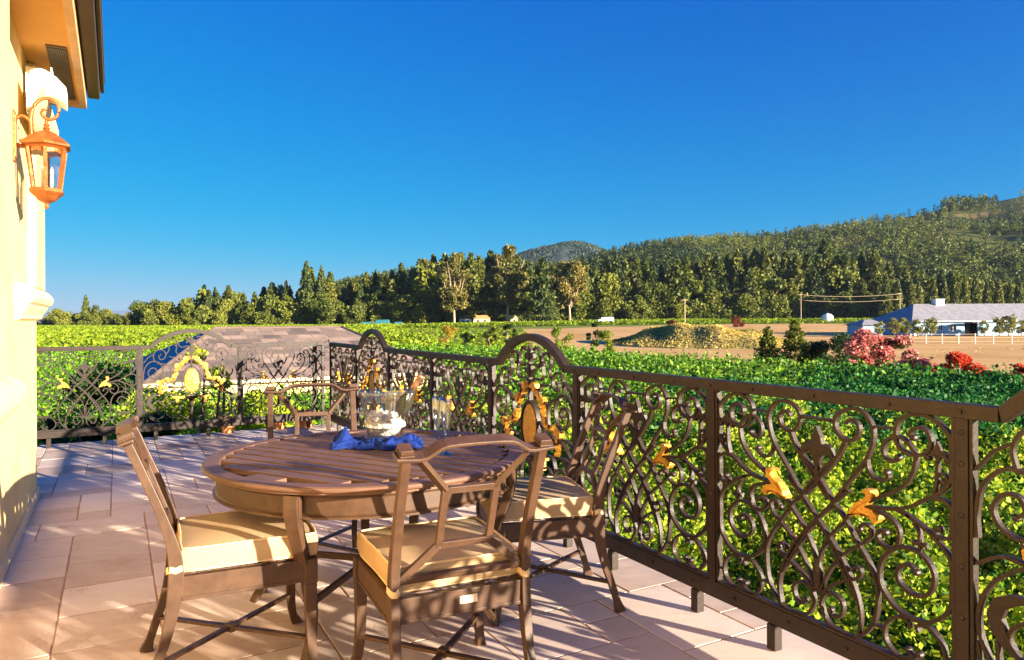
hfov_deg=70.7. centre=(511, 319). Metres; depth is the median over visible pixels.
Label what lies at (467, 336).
sapling
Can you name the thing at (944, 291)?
conifer tree
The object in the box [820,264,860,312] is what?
broadleaf tree
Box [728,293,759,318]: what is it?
broadleaf tree
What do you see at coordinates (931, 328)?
olive tree
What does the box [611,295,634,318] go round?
broadleaf tree
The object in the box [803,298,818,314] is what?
broadleaf tree
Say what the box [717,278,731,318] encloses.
conifer tree
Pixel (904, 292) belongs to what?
broadleaf tree
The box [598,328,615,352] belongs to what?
sapling
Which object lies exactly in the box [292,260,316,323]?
conifer tree
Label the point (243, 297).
conifer tree
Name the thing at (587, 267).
conifer tree
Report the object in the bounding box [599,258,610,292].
conifer tree
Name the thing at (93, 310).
broadleaf tree
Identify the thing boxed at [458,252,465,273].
conifer tree
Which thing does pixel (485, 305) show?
broadleaf tree
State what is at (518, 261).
conifer tree
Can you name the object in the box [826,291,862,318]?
broadleaf tree
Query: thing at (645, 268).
conifer tree
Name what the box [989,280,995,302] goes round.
conifer tree
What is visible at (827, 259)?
conifer tree
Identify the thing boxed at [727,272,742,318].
conifer tree
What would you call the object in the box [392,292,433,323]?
broadleaf tree
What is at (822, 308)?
broadleaf tree
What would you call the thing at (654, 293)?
broadleaf tree
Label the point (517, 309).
conifer tree
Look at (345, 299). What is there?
conifer tree
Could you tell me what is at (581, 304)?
broadleaf tree
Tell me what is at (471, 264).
conifer tree
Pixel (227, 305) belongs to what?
broadleaf tree
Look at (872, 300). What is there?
broadleaf tree
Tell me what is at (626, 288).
conifer tree
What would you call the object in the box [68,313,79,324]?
broadleaf tree
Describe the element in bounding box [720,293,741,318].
broadleaf tree
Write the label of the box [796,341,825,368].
evergreen shrub
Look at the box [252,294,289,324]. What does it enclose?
broadleaf tree
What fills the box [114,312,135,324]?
broadleaf tree
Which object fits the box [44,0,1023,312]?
sky
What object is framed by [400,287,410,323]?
conifer tree
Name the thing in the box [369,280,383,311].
conifer tree
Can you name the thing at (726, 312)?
broadleaf tree
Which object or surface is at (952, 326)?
window
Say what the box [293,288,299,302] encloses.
conifer tree
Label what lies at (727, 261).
conifer tree
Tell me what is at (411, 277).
eucalyptus tree
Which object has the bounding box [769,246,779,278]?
conifer tree
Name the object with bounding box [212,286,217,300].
conifer tree
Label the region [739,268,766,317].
conifer tree
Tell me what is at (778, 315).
broadleaf tree
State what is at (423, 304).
broadleaf tree
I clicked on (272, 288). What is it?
conifer tree
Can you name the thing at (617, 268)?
conifer tree
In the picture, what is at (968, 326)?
doorway
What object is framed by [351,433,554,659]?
garden chair
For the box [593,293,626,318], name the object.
broadleaf tree
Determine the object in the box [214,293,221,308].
conifer tree
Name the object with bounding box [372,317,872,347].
meadow
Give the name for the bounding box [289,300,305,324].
broadleaf tree
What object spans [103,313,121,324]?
broadleaf tree
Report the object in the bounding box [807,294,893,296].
cable
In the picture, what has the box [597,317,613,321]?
parked truck
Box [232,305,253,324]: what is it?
broadleaf tree
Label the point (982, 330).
olive tree
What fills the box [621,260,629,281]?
conifer tree
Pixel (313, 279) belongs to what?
conifer tree
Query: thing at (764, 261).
conifer tree
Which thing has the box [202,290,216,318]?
conifer tree
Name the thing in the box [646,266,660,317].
conifer tree
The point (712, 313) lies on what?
broadleaf tree
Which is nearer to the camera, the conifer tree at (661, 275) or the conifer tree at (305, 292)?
the conifer tree at (305, 292)
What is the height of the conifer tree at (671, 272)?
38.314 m
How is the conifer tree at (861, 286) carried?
on the ground at (561, 326)
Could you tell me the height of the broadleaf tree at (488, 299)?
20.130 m
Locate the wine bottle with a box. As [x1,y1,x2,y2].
[392,374,423,419]
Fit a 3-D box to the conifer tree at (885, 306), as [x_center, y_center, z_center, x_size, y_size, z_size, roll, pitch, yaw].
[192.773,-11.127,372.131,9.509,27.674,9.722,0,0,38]
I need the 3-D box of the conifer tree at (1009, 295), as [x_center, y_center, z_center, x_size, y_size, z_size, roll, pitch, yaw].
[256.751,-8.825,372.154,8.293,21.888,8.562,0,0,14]
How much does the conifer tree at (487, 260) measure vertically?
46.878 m
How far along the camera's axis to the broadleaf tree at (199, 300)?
412.67 m
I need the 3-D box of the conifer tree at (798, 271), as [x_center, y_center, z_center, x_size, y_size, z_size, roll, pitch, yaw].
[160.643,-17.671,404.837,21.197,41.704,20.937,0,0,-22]
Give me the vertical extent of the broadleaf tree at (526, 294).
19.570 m
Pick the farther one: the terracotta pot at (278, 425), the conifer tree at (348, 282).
the conifer tree at (348, 282)
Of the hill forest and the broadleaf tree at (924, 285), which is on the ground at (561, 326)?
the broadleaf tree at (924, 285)
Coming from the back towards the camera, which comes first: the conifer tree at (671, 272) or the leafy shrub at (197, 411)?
the conifer tree at (671, 272)
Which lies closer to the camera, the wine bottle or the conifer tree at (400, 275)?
the wine bottle
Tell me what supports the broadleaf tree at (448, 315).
on the ground at (561, 326)
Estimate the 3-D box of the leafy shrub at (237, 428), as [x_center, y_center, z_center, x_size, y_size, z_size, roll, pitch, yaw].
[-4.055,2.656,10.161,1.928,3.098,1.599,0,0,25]
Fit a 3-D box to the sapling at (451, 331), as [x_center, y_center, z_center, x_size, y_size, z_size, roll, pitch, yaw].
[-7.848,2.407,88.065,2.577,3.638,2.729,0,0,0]
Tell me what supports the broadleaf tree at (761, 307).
on the ground at (561, 326)
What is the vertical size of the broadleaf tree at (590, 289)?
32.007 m
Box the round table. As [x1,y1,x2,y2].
[201,429,523,659]
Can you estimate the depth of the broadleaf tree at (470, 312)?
392.88 m
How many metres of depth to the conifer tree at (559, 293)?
398.98 m
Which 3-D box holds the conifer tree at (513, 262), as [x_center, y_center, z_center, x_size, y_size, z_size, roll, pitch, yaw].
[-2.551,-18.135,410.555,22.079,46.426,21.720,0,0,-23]
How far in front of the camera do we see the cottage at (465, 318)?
383.95 m
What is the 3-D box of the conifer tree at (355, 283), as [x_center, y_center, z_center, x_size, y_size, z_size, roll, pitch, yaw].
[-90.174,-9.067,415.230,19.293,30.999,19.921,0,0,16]
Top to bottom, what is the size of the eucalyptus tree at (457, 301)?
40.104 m
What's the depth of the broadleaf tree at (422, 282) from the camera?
394.64 m
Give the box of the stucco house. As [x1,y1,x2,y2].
[0,0,104,587]
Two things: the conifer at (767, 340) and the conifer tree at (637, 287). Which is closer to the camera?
the conifer at (767, 340)
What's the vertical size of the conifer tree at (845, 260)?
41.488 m
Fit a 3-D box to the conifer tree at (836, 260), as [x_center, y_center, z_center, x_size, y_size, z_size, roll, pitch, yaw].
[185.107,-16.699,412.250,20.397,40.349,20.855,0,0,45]
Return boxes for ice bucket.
[355,388,415,440]
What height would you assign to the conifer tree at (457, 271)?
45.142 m
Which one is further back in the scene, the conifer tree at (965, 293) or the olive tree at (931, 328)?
the conifer tree at (965, 293)
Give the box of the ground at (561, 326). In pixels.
[38,322,847,344]
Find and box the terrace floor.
[0,424,848,659]
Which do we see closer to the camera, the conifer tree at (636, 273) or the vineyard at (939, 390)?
the vineyard at (939, 390)
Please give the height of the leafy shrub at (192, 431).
3.128 m
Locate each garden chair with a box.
[116,415,318,659]
[264,383,369,592]
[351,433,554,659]
[476,391,636,626]
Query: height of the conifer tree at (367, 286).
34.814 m
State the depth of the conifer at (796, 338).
46.77 m
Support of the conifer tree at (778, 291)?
on the ground at (561, 326)
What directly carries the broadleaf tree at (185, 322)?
on the ground at (561, 326)
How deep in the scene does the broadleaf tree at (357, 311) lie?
390.20 m
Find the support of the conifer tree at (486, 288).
on the ground at (561, 326)
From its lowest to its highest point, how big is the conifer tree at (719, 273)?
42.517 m
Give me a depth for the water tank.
298.36 m
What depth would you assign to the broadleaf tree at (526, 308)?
388.97 m
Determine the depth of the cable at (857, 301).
357.01 m
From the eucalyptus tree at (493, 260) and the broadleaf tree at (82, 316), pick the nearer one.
the eucalyptus tree at (493, 260)
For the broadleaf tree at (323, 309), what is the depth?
388.78 m
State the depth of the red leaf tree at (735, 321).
234.08 m
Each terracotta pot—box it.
[218,416,236,432]
[273,414,285,428]
[298,410,312,426]
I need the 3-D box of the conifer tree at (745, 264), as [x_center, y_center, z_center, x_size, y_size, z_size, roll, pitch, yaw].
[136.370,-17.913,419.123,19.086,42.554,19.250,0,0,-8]
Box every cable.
[805,299,896,301]
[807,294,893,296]
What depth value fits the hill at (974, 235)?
811.55 m
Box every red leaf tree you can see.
[666,320,676,324]
[730,317,744,326]
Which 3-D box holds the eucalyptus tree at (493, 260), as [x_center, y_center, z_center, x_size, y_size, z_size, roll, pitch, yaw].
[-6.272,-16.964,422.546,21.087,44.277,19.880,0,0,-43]
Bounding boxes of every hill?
[514,244,598,262]
[590,197,1023,279]
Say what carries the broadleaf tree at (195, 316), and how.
on the ground at (561, 326)
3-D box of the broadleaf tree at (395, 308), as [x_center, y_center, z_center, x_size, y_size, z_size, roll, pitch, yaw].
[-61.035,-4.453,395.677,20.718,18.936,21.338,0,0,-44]
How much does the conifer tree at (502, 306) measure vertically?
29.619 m
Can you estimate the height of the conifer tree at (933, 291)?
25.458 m
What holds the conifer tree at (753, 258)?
on the ground at (561, 326)
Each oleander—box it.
[843,328,895,366]
[873,334,919,373]
[898,354,937,373]
[932,351,987,379]
[1011,363,1023,373]
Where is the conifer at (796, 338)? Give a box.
[777,319,812,365]
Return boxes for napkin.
[329,426,423,450]
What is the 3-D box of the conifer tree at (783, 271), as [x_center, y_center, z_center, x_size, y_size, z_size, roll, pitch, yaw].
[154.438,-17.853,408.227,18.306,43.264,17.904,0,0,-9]
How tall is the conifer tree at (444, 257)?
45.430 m
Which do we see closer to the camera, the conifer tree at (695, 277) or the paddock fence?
the paddock fence
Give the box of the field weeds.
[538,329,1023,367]
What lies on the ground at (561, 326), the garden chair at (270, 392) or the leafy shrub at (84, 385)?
the leafy shrub at (84, 385)
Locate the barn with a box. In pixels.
[844,299,1023,335]
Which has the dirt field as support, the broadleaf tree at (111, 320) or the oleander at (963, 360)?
the oleander at (963, 360)
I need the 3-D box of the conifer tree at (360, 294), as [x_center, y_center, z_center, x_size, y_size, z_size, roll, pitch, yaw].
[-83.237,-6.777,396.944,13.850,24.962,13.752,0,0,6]
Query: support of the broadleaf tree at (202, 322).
on the ground at (561, 326)
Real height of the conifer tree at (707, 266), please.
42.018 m
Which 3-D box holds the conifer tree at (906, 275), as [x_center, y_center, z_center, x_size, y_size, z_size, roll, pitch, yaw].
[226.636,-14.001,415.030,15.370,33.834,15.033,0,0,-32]
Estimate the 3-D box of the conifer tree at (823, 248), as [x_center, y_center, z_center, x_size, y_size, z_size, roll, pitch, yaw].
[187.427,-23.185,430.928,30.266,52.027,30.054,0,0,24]
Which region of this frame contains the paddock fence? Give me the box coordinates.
[910,333,1023,343]
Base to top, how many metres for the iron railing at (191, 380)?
1.250 m
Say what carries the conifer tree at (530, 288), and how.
on the ground at (561, 326)
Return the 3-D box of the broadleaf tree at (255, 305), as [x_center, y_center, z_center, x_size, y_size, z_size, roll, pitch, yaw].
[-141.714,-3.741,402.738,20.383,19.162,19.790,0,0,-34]
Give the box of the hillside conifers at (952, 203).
[335,189,1023,289]
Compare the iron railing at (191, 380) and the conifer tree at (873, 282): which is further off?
the conifer tree at (873, 282)
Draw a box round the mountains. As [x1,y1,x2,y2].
[37,310,132,321]
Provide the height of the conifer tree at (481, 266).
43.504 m
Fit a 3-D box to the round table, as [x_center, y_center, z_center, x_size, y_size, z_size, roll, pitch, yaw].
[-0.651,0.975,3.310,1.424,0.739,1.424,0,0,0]
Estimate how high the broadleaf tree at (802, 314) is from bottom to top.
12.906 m
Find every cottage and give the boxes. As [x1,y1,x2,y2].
[459,316,471,321]
[473,315,490,321]
[509,315,517,320]
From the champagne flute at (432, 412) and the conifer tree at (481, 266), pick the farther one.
the conifer tree at (481, 266)
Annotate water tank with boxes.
[821,313,833,320]
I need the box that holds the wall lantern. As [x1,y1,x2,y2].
[12,97,70,208]
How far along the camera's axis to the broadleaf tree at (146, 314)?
390.53 m
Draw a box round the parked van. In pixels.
[372,320,389,323]
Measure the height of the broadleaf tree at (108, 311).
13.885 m
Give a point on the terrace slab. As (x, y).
(161, 626)
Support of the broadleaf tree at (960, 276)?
on the ground at (561, 326)
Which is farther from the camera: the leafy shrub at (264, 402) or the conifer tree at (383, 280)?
the conifer tree at (383, 280)
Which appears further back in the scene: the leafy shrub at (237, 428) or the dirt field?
the dirt field
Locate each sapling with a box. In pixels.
[438,325,456,344]
[459,327,475,344]
[482,326,499,345]
[502,323,516,343]
[551,326,573,350]
[586,322,600,350]
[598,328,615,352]
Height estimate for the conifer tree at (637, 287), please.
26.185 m
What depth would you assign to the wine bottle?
3.59 m
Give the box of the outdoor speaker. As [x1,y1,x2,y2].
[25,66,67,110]
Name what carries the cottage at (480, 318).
on the ground at (561, 326)
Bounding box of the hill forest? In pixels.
[515,240,611,265]
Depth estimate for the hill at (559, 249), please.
2434.60 m
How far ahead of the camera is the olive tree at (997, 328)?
141.02 m
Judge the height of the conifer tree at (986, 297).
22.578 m
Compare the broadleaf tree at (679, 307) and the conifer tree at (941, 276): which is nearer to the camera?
the broadleaf tree at (679, 307)
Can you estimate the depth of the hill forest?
2464.55 m
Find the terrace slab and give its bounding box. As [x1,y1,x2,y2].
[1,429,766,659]
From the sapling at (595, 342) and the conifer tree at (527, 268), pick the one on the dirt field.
the sapling at (595, 342)
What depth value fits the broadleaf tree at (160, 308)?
391.13 m
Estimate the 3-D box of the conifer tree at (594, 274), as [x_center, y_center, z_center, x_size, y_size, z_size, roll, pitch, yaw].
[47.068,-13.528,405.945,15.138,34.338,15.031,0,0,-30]
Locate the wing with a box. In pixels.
[133,325,445,407]
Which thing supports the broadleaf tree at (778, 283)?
on the ground at (561, 326)
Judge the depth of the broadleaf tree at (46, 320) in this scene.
476.56 m
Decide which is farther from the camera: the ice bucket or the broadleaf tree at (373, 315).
the broadleaf tree at (373, 315)
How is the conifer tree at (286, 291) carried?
on the ground at (561, 326)
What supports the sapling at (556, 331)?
on the ground at (561, 326)
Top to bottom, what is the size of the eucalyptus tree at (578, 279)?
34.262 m
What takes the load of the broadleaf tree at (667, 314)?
on the ground at (561, 326)
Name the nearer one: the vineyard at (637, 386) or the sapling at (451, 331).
the vineyard at (637, 386)
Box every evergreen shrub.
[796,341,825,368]
[811,332,871,365]
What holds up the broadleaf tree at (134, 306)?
on the ground at (561, 326)
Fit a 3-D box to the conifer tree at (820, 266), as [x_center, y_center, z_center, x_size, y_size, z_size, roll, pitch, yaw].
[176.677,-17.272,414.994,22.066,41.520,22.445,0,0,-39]
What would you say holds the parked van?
on the meadow
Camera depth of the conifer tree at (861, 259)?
420.64 m
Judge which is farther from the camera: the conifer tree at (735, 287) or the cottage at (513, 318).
the conifer tree at (735, 287)
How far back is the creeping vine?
8.26 m
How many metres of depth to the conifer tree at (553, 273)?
418.97 m
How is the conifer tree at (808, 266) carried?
on the ground at (561, 326)
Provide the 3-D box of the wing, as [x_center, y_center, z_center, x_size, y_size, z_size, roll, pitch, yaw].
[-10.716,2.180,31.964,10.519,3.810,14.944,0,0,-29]
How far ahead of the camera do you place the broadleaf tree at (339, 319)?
399.06 m
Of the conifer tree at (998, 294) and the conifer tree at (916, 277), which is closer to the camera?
the conifer tree at (998, 294)
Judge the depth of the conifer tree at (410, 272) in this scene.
408.21 m
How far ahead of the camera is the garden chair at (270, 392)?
4.18 m
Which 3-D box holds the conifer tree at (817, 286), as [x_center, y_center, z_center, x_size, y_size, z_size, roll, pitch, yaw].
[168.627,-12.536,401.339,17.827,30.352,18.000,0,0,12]
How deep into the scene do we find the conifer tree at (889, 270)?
413.34 m
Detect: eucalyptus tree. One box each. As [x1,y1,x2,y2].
[402,258,435,294]
[433,252,472,321]
[482,243,529,320]
[489,253,503,277]
[533,262,556,292]
[555,260,589,319]
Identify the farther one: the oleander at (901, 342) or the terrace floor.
the oleander at (901, 342)
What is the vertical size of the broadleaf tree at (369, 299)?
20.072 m
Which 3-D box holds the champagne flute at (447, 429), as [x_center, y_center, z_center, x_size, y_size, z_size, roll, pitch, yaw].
[-0.298,0.479,3.245,0.072,0.250,0.072,0,0,0]
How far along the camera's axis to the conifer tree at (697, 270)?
416.71 m
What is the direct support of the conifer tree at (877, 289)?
on the ground at (561, 326)
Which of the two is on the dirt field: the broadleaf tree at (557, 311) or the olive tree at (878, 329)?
the olive tree at (878, 329)
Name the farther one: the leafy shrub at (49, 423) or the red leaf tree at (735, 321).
the red leaf tree at (735, 321)
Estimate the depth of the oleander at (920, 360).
35.66 m
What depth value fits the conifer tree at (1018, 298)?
371.08 m
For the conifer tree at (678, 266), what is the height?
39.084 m
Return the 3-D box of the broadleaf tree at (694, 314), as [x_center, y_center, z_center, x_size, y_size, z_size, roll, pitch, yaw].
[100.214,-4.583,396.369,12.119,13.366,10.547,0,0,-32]
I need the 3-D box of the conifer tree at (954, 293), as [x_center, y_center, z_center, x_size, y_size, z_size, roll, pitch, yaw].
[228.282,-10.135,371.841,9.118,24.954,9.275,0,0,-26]
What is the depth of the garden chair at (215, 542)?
2.68 m
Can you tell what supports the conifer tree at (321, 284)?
on the ground at (561, 326)
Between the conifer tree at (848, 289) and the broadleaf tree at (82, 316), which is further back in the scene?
the broadleaf tree at (82, 316)
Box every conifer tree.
[80,295,90,313]
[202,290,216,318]
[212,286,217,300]
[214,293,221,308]
[221,285,235,308]
[239,291,247,306]
[251,292,256,301]
[258,286,266,296]
[264,282,280,324]
[282,280,289,317]
[288,285,293,298]
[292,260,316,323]
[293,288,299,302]
[310,266,316,292]
[315,265,325,296]
[325,271,336,292]
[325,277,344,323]
[336,282,345,300]
[341,293,350,307]
[344,276,352,303]
[348,277,360,305]
[350,285,369,321]
[361,271,372,296]
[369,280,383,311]
[371,269,379,291]
[379,271,387,299]
[383,279,399,322]
[385,269,395,297]
[394,263,406,294]
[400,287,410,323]
[407,265,414,294]
[429,254,436,265]
[439,253,448,270]
[443,252,460,322]
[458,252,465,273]
[464,252,484,304]
[476,255,486,292]
[482,284,494,306]
[484,250,496,286]
[489,281,511,321]
[494,255,520,295]
[502,292,523,318]
[514,255,523,296]
[520,260,534,296]
[524,257,560,320]
[527,282,532,291]
[549,264,558,290]
[555,283,565,319]
[583,259,590,275]
[590,266,598,287]
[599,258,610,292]
[611,254,624,317]
[614,277,633,319]
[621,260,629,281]
[628,254,644,298]
[633,279,644,309]
[640,258,649,283]
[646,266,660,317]
[657,264,665,285]
[666,260,675,279]
[675,259,681,277]
[681,254,694,283]
[688,274,700,300]
[692,258,702,275]
[698,253,717,297]
[698,273,723,318]
[710,252,729,318]
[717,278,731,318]
[723,252,732,281]
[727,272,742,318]
[728,249,744,285]
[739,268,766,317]
[742,253,749,269]
[745,247,767,293]
[757,246,775,316]
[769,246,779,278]
[771,275,782,294]
[777,250,791,301]
[781,278,806,318]
[786,252,811,317]
[797,252,820,317]
[804,270,827,318]
[813,254,833,295]
[815,237,834,259]
[822,252,832,268]
[825,256,842,300]
[835,253,856,297]
[839,276,856,312]
[851,255,860,291]
[856,278,871,315]
[857,251,865,281]
[861,253,870,280]
[862,249,886,292]
[866,253,885,292]
[873,281,882,298]
[876,272,893,315]
[884,262,896,286]
[890,282,894,293]
[892,279,904,310]
[894,263,903,288]
[901,267,910,295]
[905,279,917,306]
[913,274,918,282]
[915,282,923,303]
[926,276,939,303]
[936,269,945,286]
[939,277,949,303]
[949,276,962,303]
[959,277,970,303]
[969,275,981,303]
[981,280,992,303]
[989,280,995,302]
[992,278,1005,303]
[1004,282,1015,303]
[1013,276,1023,303]
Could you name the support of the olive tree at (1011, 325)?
on the dirt field
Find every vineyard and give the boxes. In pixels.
[36,323,1023,537]
[36,340,955,472]
[649,354,1023,470]
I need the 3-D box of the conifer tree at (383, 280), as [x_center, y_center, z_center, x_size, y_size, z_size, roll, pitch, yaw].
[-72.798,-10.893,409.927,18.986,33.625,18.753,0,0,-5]
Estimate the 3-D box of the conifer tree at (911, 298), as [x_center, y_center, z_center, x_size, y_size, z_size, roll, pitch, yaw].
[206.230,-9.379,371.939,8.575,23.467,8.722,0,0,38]
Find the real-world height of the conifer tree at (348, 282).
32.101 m
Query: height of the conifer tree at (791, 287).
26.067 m
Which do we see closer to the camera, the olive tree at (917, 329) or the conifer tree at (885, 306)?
the olive tree at (917, 329)
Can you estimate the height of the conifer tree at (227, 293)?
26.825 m
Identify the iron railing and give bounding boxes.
[36,329,337,447]
[328,329,1023,659]
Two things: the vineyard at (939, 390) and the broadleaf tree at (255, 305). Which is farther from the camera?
the broadleaf tree at (255, 305)
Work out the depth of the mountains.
7465.10 m
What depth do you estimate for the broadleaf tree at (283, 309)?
395.09 m
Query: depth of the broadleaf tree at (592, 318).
397.44 m
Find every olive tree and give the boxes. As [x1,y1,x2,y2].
[873,321,884,335]
[885,318,901,336]
[898,317,911,334]
[910,318,924,336]
[923,317,938,336]
[978,320,989,335]
[991,316,1004,335]
[1001,314,1020,335]
[1016,320,1023,335]
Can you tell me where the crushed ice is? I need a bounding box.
[365,408,405,436]
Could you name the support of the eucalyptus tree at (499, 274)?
on the ground at (561, 326)
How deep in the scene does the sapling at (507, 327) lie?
79.92 m
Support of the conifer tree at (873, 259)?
on the ground at (561, 326)
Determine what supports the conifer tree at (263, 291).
on the ground at (561, 326)
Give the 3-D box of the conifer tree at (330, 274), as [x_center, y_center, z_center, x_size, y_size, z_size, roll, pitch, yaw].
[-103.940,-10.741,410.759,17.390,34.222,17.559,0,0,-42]
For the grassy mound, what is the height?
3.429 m
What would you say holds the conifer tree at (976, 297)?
on the ground at (561, 326)
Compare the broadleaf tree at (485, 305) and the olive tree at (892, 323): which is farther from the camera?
the broadleaf tree at (485, 305)
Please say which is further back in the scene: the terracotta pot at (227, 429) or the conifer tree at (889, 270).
the conifer tree at (889, 270)
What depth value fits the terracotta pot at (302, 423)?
9.03 m
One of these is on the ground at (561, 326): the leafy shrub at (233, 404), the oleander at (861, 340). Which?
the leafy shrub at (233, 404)
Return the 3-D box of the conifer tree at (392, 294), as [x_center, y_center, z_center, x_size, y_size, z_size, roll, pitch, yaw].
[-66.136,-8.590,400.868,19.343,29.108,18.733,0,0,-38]
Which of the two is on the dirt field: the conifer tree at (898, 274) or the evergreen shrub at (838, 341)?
the evergreen shrub at (838, 341)
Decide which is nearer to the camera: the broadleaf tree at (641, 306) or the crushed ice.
the crushed ice
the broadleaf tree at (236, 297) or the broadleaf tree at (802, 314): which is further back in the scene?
the broadleaf tree at (236, 297)
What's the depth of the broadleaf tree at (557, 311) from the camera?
392.68 m
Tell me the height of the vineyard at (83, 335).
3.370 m
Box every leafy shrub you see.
[37,417,90,444]
[65,366,178,441]
[107,386,190,439]
[108,384,219,437]
[178,346,232,433]
[204,392,317,432]
[212,400,273,431]
[236,388,313,430]
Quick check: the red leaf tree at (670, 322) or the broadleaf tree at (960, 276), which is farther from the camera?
the broadleaf tree at (960, 276)
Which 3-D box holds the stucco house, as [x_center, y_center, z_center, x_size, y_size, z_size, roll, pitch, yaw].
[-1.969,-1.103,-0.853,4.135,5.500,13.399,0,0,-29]
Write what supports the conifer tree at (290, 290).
on the ground at (561, 326)
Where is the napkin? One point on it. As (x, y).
(343, 439)
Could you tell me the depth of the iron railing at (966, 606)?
2.97 m
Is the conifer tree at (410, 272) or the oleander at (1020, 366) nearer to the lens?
the oleander at (1020, 366)
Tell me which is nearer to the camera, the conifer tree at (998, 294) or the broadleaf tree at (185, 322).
the conifer tree at (998, 294)
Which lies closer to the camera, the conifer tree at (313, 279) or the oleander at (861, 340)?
the oleander at (861, 340)
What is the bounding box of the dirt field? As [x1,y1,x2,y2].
[523,323,1023,374]
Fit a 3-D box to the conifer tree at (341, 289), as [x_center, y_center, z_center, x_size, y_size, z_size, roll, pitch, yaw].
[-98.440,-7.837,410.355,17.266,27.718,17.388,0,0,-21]
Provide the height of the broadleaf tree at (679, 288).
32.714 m
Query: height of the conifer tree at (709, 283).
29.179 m
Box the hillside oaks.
[358,201,1023,286]
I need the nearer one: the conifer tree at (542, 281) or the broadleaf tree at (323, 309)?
the conifer tree at (542, 281)
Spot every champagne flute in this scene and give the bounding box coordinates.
[432,396,445,450]
[438,398,453,454]
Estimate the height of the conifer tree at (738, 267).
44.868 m
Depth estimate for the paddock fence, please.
108.10 m
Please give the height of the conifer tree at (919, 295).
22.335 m
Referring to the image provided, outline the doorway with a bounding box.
[965,323,972,334]
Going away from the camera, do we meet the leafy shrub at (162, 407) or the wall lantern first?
the wall lantern
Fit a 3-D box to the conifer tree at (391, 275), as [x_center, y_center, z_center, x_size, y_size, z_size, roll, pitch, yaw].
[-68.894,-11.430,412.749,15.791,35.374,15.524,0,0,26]
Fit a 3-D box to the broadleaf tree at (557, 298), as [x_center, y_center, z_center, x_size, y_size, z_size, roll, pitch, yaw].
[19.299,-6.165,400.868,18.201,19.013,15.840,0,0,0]
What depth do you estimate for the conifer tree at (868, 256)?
417.58 m
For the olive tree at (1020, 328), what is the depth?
141.09 m
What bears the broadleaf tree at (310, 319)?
on the ground at (561, 326)
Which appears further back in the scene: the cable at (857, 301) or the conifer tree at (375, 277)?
the conifer tree at (375, 277)
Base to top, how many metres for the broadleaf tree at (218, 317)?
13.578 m
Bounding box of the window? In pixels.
[950,324,956,330]
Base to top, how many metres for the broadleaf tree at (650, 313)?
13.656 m
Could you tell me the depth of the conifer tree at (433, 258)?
418.99 m
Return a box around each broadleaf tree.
[38,316,54,324]
[47,308,72,324]
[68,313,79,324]
[74,309,100,324]
[85,305,107,324]
[98,309,113,324]
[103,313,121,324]
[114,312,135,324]
[128,300,150,324]
[136,298,165,324]
[152,301,183,324]
[167,311,187,324]
[175,298,209,324]
[186,288,205,311]
[196,306,215,324]
[205,306,231,324]
[216,298,236,324]
[231,289,241,305]
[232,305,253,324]
[237,296,275,324]
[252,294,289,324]
[263,295,296,324]
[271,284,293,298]
[289,297,330,323]
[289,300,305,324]
[304,294,347,323]
[332,300,345,323]
[340,299,368,323]
[364,293,380,320]
[368,299,392,323]
[379,296,420,322]
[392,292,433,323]
[409,261,451,313]
[412,296,442,323]
[430,293,445,322]
[442,294,477,322]
[455,307,478,320]
[470,291,494,321]
[484,304,502,319]
[512,295,540,320]
[522,292,545,311]
[544,292,561,320]
[553,301,574,320]
[562,272,599,319]
[562,290,596,319]
[582,302,599,320]
[591,272,631,316]
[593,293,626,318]
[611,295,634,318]
[623,294,650,318]
[638,279,669,318]
[639,299,656,318]
[653,300,676,318]
[661,267,704,318]
[667,300,691,318]
[685,299,705,318]
[697,289,739,318]
[702,304,716,318]
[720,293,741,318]
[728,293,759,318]
[739,266,791,317]
[751,300,770,318]
[766,291,783,318]
[779,294,792,317]
[790,301,808,317]
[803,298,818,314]
[814,297,836,316]
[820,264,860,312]
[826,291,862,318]
[855,291,880,317]
[890,284,927,305]
[902,277,931,302]
[928,271,971,303]
[967,277,984,296]
[990,283,1015,303]
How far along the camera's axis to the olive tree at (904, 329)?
141.04 m
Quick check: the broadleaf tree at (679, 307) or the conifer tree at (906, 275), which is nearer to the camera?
the broadleaf tree at (679, 307)
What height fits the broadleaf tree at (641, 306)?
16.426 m
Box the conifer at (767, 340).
[753,325,781,364]
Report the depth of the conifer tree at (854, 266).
408.03 m
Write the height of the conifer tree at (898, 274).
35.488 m
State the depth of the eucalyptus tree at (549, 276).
415.32 m
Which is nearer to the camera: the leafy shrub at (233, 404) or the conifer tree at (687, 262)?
the leafy shrub at (233, 404)
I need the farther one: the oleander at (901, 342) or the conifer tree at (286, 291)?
the conifer tree at (286, 291)
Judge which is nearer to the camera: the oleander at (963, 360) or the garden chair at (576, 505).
the garden chair at (576, 505)
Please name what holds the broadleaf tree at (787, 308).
on the ground at (561, 326)
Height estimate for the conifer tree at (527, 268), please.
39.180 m
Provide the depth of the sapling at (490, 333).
81.86 m
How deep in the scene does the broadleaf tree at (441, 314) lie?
398.12 m
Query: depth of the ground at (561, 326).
281.25 m
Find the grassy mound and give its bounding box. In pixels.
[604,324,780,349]
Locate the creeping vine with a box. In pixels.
[469,385,1023,659]

